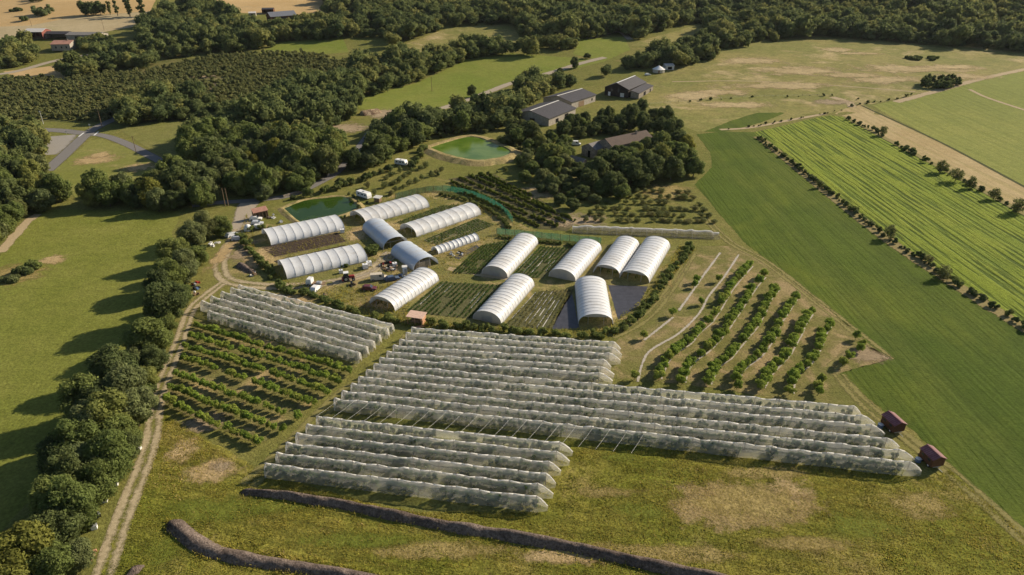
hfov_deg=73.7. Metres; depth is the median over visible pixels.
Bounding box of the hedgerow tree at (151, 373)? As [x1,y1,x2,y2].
[139,366,160,384]
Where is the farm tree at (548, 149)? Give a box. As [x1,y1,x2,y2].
[536,143,562,158]
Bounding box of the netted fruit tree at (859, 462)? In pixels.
[855,460,862,467]
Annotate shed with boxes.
[44,31,70,38]
[65,32,107,39]
[251,206,268,217]
[261,8,274,13]
[662,63,674,69]
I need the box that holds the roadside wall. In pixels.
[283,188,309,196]
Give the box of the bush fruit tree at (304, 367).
[300,363,308,370]
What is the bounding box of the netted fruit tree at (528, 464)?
[524,462,530,470]
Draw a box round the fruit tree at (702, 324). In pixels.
[695,321,705,328]
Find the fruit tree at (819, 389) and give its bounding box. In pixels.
[815,385,823,395]
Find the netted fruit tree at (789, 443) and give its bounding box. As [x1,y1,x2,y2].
[784,441,791,448]
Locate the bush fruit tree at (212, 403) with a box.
[209,400,218,405]
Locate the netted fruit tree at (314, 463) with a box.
[312,460,318,468]
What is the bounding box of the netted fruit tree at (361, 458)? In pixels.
[357,454,362,462]
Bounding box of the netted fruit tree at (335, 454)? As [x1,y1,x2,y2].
[332,451,339,459]
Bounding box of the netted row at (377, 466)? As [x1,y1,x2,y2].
[275,452,553,495]
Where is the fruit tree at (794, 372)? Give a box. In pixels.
[787,367,800,379]
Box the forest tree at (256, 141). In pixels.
[249,139,261,153]
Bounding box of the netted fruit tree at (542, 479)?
[538,476,545,485]
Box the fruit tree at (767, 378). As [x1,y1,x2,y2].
[760,373,772,382]
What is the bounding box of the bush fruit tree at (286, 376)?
[283,373,289,380]
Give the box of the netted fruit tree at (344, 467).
[342,463,348,470]
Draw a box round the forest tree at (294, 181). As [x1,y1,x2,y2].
[284,172,304,190]
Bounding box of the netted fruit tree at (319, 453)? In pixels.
[316,448,322,456]
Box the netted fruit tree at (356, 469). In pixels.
[354,465,360,473]
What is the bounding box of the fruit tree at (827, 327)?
[823,323,831,331]
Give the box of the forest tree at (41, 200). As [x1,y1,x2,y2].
[26,188,57,212]
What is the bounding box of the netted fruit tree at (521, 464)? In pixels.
[518,460,523,469]
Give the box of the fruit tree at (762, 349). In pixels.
[759,345,768,352]
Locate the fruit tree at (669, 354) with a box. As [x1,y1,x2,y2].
[664,348,673,358]
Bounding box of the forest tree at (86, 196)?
[74,178,101,207]
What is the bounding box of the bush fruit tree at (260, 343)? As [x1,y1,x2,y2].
[257,340,263,346]
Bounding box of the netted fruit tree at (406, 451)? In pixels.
[403,448,410,455]
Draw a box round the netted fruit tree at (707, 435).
[705,432,712,439]
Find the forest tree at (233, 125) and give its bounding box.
[229,123,241,127]
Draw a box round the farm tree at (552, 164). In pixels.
[543,156,564,175]
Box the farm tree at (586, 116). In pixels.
[580,111,590,123]
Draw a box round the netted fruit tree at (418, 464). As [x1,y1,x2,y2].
[415,461,420,468]
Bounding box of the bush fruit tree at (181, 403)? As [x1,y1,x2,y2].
[177,400,185,409]
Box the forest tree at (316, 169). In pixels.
[303,162,320,178]
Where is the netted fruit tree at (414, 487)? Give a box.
[410,485,417,492]
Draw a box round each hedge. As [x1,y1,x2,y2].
[234,232,275,279]
[247,224,271,230]
[274,279,344,309]
[346,305,399,323]
[425,317,547,335]
[438,192,511,228]
[498,234,575,246]
[551,314,636,338]
[631,241,694,318]
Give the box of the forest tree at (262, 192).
[252,183,273,200]
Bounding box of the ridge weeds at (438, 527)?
[243,486,682,572]
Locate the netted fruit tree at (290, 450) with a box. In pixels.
[286,446,293,453]
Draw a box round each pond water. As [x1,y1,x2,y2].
[284,197,356,221]
[431,137,509,159]
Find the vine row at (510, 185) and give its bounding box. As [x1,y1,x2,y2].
[488,173,531,195]
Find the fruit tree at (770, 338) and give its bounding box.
[762,334,775,344]
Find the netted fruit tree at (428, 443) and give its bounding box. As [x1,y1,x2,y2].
[426,440,431,447]
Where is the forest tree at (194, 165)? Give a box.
[185,160,204,172]
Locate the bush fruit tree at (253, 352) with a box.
[250,348,259,357]
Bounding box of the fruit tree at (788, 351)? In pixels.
[780,347,792,356]
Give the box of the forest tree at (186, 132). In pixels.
[174,124,202,155]
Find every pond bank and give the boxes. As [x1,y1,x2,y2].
[277,195,365,222]
[423,135,521,166]
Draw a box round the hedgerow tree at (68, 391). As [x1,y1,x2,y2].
[56,371,98,418]
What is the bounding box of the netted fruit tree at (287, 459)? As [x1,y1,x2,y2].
[284,456,291,464]
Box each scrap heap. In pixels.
[208,241,220,246]
[378,261,392,268]
[384,265,397,271]
[449,251,463,255]
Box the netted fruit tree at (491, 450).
[488,444,496,454]
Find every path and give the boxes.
[672,80,914,91]
[720,113,824,129]
[829,97,855,106]
[893,68,1023,102]
[968,89,1023,109]
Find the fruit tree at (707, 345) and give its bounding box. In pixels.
[702,340,712,351]
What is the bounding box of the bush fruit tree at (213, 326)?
[209,324,218,331]
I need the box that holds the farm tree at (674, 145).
[665,140,688,154]
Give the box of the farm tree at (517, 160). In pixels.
[513,155,524,165]
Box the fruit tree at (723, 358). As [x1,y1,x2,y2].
[719,354,728,363]
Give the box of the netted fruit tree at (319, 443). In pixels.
[316,438,321,445]
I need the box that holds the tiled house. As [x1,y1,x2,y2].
[49,39,77,50]
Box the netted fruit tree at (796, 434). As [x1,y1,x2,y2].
[792,431,798,438]
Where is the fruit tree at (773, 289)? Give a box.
[769,286,778,292]
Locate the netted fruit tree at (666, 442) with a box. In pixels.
[662,438,669,446]
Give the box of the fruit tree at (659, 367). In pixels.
[655,363,664,371]
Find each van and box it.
[370,272,386,280]
[571,140,580,145]
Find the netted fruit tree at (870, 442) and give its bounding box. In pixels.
[866,439,872,445]
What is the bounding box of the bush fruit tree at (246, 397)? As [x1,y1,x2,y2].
[243,394,250,400]
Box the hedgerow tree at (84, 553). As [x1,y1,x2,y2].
[66,536,95,572]
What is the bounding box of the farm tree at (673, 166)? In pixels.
[661,156,685,180]
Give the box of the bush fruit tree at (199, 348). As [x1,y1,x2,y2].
[196,345,203,352]
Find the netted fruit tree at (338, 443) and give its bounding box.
[335,440,342,447]
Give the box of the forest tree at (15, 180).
[4,177,19,185]
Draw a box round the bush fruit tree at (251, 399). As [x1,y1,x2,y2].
[248,396,253,403]
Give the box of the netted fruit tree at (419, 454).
[417,451,423,457]
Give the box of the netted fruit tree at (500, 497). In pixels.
[497,494,503,503]
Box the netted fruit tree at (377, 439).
[374,434,381,441]
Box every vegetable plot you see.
[266,233,344,256]
[397,204,461,223]
[407,282,499,317]
[424,219,492,243]
[455,240,510,273]
[507,289,573,327]
[513,247,568,278]
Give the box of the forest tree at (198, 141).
[191,137,204,144]
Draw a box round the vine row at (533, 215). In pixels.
[450,179,558,226]
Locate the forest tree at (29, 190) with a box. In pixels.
[23,187,35,204]
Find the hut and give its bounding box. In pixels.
[373,195,381,202]
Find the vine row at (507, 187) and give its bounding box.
[478,172,551,208]
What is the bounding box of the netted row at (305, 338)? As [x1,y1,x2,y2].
[208,310,359,361]
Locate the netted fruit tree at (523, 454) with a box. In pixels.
[521,451,526,458]
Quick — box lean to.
[631,83,653,98]
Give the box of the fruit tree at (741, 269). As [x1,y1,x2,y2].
[737,266,746,274]
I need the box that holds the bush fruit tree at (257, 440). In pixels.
[253,436,264,443]
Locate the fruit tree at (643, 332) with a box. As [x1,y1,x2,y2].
[640,329,647,338]
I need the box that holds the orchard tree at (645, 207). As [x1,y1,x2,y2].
[642,204,650,210]
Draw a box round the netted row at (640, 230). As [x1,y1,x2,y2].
[572,225,719,238]
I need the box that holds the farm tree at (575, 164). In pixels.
[572,161,583,166]
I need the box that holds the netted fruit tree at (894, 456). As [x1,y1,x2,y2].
[890,452,898,459]
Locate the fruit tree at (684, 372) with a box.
[678,367,690,376]
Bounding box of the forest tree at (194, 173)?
[187,170,200,178]
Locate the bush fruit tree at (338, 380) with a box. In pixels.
[334,377,341,383]
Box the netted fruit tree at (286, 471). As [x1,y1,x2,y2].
[283,468,289,477]
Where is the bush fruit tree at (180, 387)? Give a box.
[176,384,185,391]
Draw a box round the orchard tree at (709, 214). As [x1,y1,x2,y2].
[703,212,711,217]
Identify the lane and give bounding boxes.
[0,54,87,74]
[213,229,391,289]
[231,201,259,231]
[332,251,394,283]
[441,57,605,108]
[447,267,509,279]
[586,31,631,38]
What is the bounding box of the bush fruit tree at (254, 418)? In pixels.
[252,414,260,422]
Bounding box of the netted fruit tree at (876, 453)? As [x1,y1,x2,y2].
[870,449,879,457]
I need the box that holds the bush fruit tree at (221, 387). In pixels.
[217,382,225,390]
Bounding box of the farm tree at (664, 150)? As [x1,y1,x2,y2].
[649,142,674,159]
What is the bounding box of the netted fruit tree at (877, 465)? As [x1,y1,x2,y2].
[874,461,880,469]
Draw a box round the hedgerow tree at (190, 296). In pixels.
[181,284,192,302]
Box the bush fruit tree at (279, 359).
[276,356,282,362]
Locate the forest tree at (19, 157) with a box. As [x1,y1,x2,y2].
[7,154,23,161]
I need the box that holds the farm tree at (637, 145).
[627,141,643,152]
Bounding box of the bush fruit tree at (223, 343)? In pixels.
[219,340,229,348]
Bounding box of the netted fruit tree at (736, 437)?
[733,435,741,441]
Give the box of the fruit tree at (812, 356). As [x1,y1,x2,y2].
[805,352,817,361]
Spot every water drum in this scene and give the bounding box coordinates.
[877,422,883,428]
[914,456,921,462]
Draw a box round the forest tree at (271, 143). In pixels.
[265,137,285,155]
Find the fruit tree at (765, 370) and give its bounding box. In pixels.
[760,366,771,375]
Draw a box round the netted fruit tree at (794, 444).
[790,441,797,447]
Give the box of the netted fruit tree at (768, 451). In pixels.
[765,448,772,457]
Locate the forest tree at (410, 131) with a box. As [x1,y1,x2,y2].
[400,121,425,146]
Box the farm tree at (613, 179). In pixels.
[602,170,627,194]
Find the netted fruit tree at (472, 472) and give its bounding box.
[469,467,476,475]
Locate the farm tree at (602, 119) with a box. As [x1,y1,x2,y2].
[594,114,610,131]
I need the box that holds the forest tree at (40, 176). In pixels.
[38,173,46,180]
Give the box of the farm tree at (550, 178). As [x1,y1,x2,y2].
[542,174,561,185]
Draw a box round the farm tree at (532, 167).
[525,160,539,174]
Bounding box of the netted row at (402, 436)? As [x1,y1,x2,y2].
[306,423,569,461]
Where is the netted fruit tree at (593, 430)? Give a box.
[591,428,598,437]
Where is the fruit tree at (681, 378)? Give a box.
[675,374,687,383]
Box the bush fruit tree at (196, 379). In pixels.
[191,377,199,382]
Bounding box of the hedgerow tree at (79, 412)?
[68,398,105,429]
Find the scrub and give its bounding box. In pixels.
[0,48,349,120]
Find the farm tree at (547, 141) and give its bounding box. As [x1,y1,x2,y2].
[540,139,550,145]
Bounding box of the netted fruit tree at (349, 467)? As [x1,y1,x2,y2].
[346,464,352,472]
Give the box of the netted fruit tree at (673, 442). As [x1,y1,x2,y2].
[670,438,675,446]
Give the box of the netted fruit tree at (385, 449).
[382,445,388,453]
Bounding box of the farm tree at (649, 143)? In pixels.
[639,136,658,149]
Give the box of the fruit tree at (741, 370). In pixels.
[733,366,745,374]
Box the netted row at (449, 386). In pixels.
[358,376,884,435]
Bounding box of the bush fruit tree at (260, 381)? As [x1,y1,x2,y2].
[255,377,264,385]
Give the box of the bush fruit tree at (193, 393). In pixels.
[190,390,198,397]
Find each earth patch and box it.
[183,411,229,431]
[209,462,229,471]
[229,242,254,258]
[261,294,288,300]
[329,121,367,132]
[373,110,391,118]
[543,213,606,227]
[816,99,848,104]
[850,347,888,361]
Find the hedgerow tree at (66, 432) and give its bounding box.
[48,418,101,450]
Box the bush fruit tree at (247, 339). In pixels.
[242,336,250,342]
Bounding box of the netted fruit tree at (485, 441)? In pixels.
[482,438,488,445]
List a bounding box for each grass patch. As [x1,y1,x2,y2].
[0,264,47,285]
[38,255,65,263]
[74,155,117,164]
[90,151,108,157]
[124,162,154,171]
[147,537,183,563]
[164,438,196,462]
[167,496,259,524]
[186,458,235,482]
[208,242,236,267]
[241,247,269,273]
[241,497,307,514]
[277,295,311,304]
[287,532,423,548]
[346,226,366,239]
[359,292,392,310]
[375,540,504,559]
[418,237,471,257]
[455,245,478,258]
[522,184,563,198]
[525,549,597,563]
[579,487,630,496]
[590,543,744,563]
[602,453,634,461]
[612,501,661,520]
[639,184,692,200]
[667,91,715,99]
[669,496,699,514]
[674,498,784,531]
[680,482,730,498]
[687,480,814,525]
[697,89,746,95]
[701,102,769,107]
[723,82,821,89]
[726,57,778,63]
[728,465,805,478]
[752,66,840,74]
[756,535,851,551]
[763,479,814,500]
[788,496,817,518]
[800,440,860,453]
[821,47,850,51]
[823,72,878,77]
[829,512,904,541]
[841,52,876,54]
[849,64,973,72]
[852,76,920,84]
[892,491,955,521]
[920,65,983,68]
[939,73,1001,79]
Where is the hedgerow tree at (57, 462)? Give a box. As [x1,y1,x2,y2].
[43,445,85,477]
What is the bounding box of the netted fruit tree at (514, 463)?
[511,461,517,468]
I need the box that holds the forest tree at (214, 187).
[196,176,220,200]
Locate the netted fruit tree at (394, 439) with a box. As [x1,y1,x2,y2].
[391,436,397,443]
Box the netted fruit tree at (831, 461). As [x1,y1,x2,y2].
[829,456,835,464]
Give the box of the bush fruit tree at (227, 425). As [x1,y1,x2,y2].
[222,421,232,430]
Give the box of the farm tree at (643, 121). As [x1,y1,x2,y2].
[635,111,651,130]
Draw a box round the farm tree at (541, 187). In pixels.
[535,182,547,192]
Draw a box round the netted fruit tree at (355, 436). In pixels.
[353,432,357,439]
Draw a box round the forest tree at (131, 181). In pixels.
[115,178,134,197]
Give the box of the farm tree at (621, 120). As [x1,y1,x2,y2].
[613,114,627,129]
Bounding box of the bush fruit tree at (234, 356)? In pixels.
[227,353,238,362]
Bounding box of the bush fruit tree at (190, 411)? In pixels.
[187,408,194,414]
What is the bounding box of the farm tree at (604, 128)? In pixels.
[601,123,608,133]
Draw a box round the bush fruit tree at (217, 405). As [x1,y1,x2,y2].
[213,401,224,409]
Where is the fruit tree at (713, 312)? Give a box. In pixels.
[709,310,718,316]
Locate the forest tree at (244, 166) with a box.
[237,160,252,174]
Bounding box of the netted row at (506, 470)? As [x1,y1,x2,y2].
[285,442,555,485]
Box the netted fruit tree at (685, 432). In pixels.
[682,430,688,436]
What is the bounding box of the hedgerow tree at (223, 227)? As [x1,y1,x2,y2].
[212,215,232,235]
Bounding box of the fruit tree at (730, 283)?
[725,281,734,287]
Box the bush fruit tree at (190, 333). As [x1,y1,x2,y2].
[187,331,194,338]
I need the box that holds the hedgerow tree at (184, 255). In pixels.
[169,248,198,265]
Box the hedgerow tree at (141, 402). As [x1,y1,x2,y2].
[122,385,159,425]
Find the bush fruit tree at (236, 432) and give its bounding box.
[232,428,240,435]
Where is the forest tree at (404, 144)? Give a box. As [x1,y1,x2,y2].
[394,136,409,150]
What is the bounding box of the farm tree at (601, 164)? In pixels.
[581,156,613,179]
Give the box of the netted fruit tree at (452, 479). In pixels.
[448,475,455,483]
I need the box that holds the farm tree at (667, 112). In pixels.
[656,105,674,120]
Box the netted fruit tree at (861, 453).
[857,448,864,455]
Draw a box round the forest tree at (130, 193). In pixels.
[122,184,144,208]
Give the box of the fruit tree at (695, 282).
[691,279,698,287]
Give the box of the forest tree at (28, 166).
[17,158,40,177]
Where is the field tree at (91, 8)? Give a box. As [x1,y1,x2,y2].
[86,1,97,14]
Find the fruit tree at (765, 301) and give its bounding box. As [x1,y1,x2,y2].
[760,300,769,305]
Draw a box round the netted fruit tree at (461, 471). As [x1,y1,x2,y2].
[459,467,464,474]
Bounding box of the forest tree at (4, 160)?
[0,157,9,166]
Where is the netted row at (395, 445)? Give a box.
[295,432,560,470]
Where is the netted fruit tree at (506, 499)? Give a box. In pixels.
[503,494,509,505]
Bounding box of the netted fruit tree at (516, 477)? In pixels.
[514,473,519,483]
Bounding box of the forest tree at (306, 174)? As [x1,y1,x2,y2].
[294,166,315,185]
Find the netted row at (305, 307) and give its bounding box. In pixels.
[230,287,388,336]
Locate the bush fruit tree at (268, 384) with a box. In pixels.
[265,380,274,390]
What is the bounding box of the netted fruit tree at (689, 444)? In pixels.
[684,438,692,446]
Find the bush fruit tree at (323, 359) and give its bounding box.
[319,357,329,363]
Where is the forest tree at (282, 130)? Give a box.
[265,118,292,140]
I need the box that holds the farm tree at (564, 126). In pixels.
[556,119,571,136]
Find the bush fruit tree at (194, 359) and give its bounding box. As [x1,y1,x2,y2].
[190,356,200,364]
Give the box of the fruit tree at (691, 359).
[683,355,696,366]
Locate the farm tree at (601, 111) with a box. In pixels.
[596,108,604,116]
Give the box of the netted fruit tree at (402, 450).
[398,447,404,455]
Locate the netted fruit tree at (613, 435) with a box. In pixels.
[609,431,615,439]
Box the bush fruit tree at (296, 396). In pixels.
[291,393,301,401]
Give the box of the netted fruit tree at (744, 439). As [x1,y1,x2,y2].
[740,436,746,442]
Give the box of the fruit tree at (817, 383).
[812,380,823,387]
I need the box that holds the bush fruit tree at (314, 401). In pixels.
[311,398,317,404]
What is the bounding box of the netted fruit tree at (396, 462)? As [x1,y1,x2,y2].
[392,458,398,467]
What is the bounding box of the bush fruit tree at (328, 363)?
[325,359,332,366]
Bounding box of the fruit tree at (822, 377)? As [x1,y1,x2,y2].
[816,372,826,381]
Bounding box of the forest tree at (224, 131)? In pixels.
[219,127,228,136]
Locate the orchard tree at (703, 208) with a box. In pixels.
[700,206,707,211]
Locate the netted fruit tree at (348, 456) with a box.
[345,452,351,459]
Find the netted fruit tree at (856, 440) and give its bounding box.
[854,437,860,445]
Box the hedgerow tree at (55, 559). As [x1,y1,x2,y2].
[22,540,74,574]
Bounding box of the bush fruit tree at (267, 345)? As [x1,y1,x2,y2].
[263,343,270,349]
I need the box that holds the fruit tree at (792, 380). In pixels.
[786,375,797,383]
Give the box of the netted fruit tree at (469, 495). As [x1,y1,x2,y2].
[465,491,472,500]
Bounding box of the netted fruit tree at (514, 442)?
[511,440,517,447]
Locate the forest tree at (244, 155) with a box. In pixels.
[230,147,248,159]
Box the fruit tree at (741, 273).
[735,270,744,276]
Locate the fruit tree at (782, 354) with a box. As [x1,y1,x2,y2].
[778,351,787,360]
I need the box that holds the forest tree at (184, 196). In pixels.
[178,188,189,206]
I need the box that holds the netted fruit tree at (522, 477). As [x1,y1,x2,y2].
[519,474,526,482]
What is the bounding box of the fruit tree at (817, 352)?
[812,349,819,357]
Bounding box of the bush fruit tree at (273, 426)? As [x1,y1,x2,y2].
[270,422,276,429]
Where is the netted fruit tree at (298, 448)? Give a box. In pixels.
[293,445,300,454]
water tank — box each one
[362,263,367,269]
[366,260,371,266]
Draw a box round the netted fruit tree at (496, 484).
[493,481,499,489]
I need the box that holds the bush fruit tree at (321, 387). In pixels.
[318,383,325,391]
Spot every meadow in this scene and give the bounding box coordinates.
[0,210,181,532]
[99,412,1023,574]
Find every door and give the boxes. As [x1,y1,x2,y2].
[483,315,490,322]
[491,269,498,276]
[558,272,565,279]
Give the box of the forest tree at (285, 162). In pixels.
[276,156,292,171]
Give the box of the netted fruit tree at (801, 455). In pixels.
[797,452,804,461]
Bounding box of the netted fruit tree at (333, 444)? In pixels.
[330,439,336,447]
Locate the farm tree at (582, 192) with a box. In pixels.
[573,184,590,199]
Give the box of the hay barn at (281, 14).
[266,10,295,19]
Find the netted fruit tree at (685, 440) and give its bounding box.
[682,438,688,446]
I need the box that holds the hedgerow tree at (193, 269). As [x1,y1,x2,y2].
[178,263,198,282]
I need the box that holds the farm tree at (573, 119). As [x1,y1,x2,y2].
[564,113,582,130]
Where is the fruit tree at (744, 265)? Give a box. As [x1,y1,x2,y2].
[740,263,748,270]
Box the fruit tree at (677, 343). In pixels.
[672,341,683,351]
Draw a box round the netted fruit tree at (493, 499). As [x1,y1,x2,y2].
[490,495,497,504]
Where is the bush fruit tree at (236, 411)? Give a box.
[231,408,240,415]
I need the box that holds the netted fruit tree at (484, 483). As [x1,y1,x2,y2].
[480,480,487,487]
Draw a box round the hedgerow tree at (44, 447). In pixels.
[34,432,59,474]
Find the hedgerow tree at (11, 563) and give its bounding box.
[0,548,35,574]
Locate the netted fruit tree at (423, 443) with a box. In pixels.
[421,440,426,446]
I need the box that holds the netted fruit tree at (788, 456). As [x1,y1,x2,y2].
[785,451,792,459]
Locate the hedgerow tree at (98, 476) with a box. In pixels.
[74,458,118,503]
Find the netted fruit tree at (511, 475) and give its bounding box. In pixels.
[509,472,514,480]
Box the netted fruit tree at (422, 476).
[420,473,424,479]
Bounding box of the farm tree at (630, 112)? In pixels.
[620,103,638,130]
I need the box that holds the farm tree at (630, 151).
[619,146,640,156]
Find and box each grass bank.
[754,137,1023,332]
[843,117,1023,214]
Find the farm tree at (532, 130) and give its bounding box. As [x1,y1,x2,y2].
[524,120,540,140]
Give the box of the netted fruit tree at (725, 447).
[722,444,728,452]
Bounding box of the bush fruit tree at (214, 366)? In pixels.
[210,363,218,369]
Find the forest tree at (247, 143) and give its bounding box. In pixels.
[238,139,252,147]
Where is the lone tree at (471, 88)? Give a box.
[466,84,475,95]
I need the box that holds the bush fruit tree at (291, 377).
[288,374,295,381]
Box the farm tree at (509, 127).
[505,123,517,134]
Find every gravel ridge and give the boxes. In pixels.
[166,519,376,574]
[242,488,726,574]
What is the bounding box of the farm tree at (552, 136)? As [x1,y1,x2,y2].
[545,131,558,142]
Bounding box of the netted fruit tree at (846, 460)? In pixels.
[841,458,848,465]
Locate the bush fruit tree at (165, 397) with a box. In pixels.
[161,392,170,401]
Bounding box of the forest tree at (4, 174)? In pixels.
[0,167,16,179]
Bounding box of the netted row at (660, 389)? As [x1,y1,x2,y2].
[373,363,860,416]
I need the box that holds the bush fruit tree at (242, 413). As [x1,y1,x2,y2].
[240,409,247,418]
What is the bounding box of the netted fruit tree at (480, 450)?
[478,445,484,453]
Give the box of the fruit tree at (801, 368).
[795,364,804,372]
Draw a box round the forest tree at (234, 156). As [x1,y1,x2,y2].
[223,149,242,170]
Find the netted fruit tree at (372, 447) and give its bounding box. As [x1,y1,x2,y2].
[370,444,375,452]
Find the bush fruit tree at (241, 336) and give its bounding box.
[238,333,246,339]
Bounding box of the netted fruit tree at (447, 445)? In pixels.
[444,443,450,449]
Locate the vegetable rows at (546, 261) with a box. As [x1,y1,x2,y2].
[514,246,567,277]
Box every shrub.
[72,531,86,539]
[81,525,91,532]
[136,418,146,425]
[146,383,153,389]
[302,187,313,195]
[320,185,327,192]
[332,184,340,189]
[334,178,347,183]
[346,177,354,182]
[361,172,371,179]
[383,164,392,170]
[407,160,414,167]
[417,144,424,151]
[417,152,423,157]
[436,132,444,136]
[867,220,874,225]
[916,250,922,257]
[920,253,926,259]
[952,278,964,284]
[969,287,977,294]
[977,293,988,299]
[978,185,985,190]
[987,301,996,307]
[1004,309,1014,315]
[1011,317,1020,322]
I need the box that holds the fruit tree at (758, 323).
[751,317,762,326]
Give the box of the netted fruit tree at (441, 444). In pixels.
[438,441,444,448]
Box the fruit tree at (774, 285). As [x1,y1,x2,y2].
[768,283,780,289]
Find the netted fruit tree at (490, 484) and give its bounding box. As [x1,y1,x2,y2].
[488,480,494,490]
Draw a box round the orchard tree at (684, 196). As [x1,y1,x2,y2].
[680,193,688,198]
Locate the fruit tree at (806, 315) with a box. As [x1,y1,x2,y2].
[800,313,810,320]
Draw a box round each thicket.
[0,274,20,283]
[8,7,22,11]
[11,265,34,275]
[19,16,28,20]
[24,259,42,269]
[364,243,378,255]
[904,55,939,60]
[920,73,962,87]
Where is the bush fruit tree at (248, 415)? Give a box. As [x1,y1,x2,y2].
[243,411,253,420]
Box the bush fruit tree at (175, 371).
[171,368,179,376]
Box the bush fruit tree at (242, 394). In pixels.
[236,391,247,398]
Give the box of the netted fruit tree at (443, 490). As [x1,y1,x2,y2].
[439,487,447,497]
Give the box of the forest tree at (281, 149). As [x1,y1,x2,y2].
[274,140,296,161]
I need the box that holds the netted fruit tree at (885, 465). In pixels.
[882,461,889,470]
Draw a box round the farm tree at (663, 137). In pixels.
[652,130,670,144]
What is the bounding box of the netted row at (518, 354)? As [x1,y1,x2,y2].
[393,344,610,369]
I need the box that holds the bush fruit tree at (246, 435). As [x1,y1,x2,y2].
[242,431,251,439]
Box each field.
[0,0,154,26]
[0,11,148,39]
[0,55,346,124]
[3,66,64,78]
[52,139,156,197]
[116,121,184,155]
[217,0,325,14]
[258,37,348,56]
[358,54,603,109]
[407,24,518,51]
[573,37,629,60]
[631,24,703,45]
[646,35,1023,131]
[695,132,1023,526]
[704,112,783,131]
[754,115,1023,319]
[835,105,1023,208]
[872,71,1023,184]
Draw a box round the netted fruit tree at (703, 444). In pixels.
[700,440,705,449]
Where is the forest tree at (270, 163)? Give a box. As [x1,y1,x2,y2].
[265,160,276,167]
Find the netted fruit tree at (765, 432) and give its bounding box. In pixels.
[763,427,769,435]
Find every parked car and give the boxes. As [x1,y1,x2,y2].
[225,232,237,237]
[231,235,242,240]
[249,215,261,220]
[250,220,263,224]
[309,284,321,291]
[361,284,376,290]
[385,275,399,281]
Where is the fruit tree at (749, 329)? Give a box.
[745,325,753,333]
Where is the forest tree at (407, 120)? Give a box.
[399,118,416,125]
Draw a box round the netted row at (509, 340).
[406,332,621,356]
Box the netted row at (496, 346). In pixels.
[399,338,620,360]
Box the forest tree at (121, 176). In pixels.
[109,171,132,184]
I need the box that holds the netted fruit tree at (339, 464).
[336,462,342,470]
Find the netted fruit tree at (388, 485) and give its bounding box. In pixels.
[385,482,390,489]
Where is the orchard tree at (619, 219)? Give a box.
[615,217,624,221]
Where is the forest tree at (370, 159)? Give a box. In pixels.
[360,149,378,168]
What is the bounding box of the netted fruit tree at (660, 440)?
[657,438,662,445]
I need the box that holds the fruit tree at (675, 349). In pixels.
[669,344,679,354]
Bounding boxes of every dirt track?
[0,214,40,251]
[93,282,224,574]
[238,332,416,488]
[608,253,696,338]
[701,217,893,359]
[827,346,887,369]
[832,374,1023,544]
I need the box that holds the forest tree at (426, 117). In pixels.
[417,110,440,135]
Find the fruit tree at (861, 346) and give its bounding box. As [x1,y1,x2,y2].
[855,342,865,350]
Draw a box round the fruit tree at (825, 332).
[819,330,827,337]
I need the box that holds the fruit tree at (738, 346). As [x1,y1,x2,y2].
[731,342,740,350]
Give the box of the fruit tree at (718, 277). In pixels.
[715,274,722,281]
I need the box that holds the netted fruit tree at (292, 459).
[290,456,296,465]
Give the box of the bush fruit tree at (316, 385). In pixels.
[310,382,319,390]
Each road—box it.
[45,128,89,134]
[48,116,115,170]
[83,132,167,164]
[192,133,368,206]
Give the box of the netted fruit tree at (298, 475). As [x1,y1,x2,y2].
[296,470,301,478]
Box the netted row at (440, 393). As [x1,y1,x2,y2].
[351,382,899,448]
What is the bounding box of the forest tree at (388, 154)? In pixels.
[384,148,394,160]
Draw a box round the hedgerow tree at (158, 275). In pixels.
[141,267,171,287]
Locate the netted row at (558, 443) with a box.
[316,416,572,451]
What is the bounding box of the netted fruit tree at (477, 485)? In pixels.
[475,479,480,488]
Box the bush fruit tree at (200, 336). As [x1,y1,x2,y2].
[195,333,204,341]
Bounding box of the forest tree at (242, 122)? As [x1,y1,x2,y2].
[237,120,248,125]
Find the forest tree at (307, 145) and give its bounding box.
[295,139,316,163]
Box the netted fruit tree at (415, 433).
[412,430,418,436]
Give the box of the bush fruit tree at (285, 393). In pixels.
[282,388,291,395]
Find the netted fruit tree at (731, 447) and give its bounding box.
[728,444,734,451]
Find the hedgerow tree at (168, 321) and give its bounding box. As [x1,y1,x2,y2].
[158,312,178,330]
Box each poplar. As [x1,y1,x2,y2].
[105,1,110,14]
[112,0,118,15]
[122,0,131,16]
[135,0,144,12]
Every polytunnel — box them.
[261,214,344,245]
[278,243,367,278]
[350,194,429,221]
[362,218,407,249]
[370,267,438,310]
[391,241,438,270]
[400,202,480,236]
[431,233,478,253]
[473,273,534,323]
[482,233,537,277]
[549,238,601,281]
[575,276,612,324]
[593,235,639,274]
[619,236,669,282]
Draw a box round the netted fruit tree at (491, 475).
[488,471,494,478]
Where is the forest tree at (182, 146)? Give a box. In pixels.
[175,138,194,160]
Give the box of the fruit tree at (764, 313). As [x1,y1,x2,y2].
[760,310,766,316]
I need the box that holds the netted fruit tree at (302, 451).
[300,447,306,454]
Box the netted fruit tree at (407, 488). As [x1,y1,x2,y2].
[404,484,410,492]
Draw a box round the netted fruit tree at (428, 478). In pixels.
[424,474,431,482]
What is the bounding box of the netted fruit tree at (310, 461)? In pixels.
[307,458,312,467]
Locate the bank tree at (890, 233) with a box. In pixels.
[884,224,897,238]

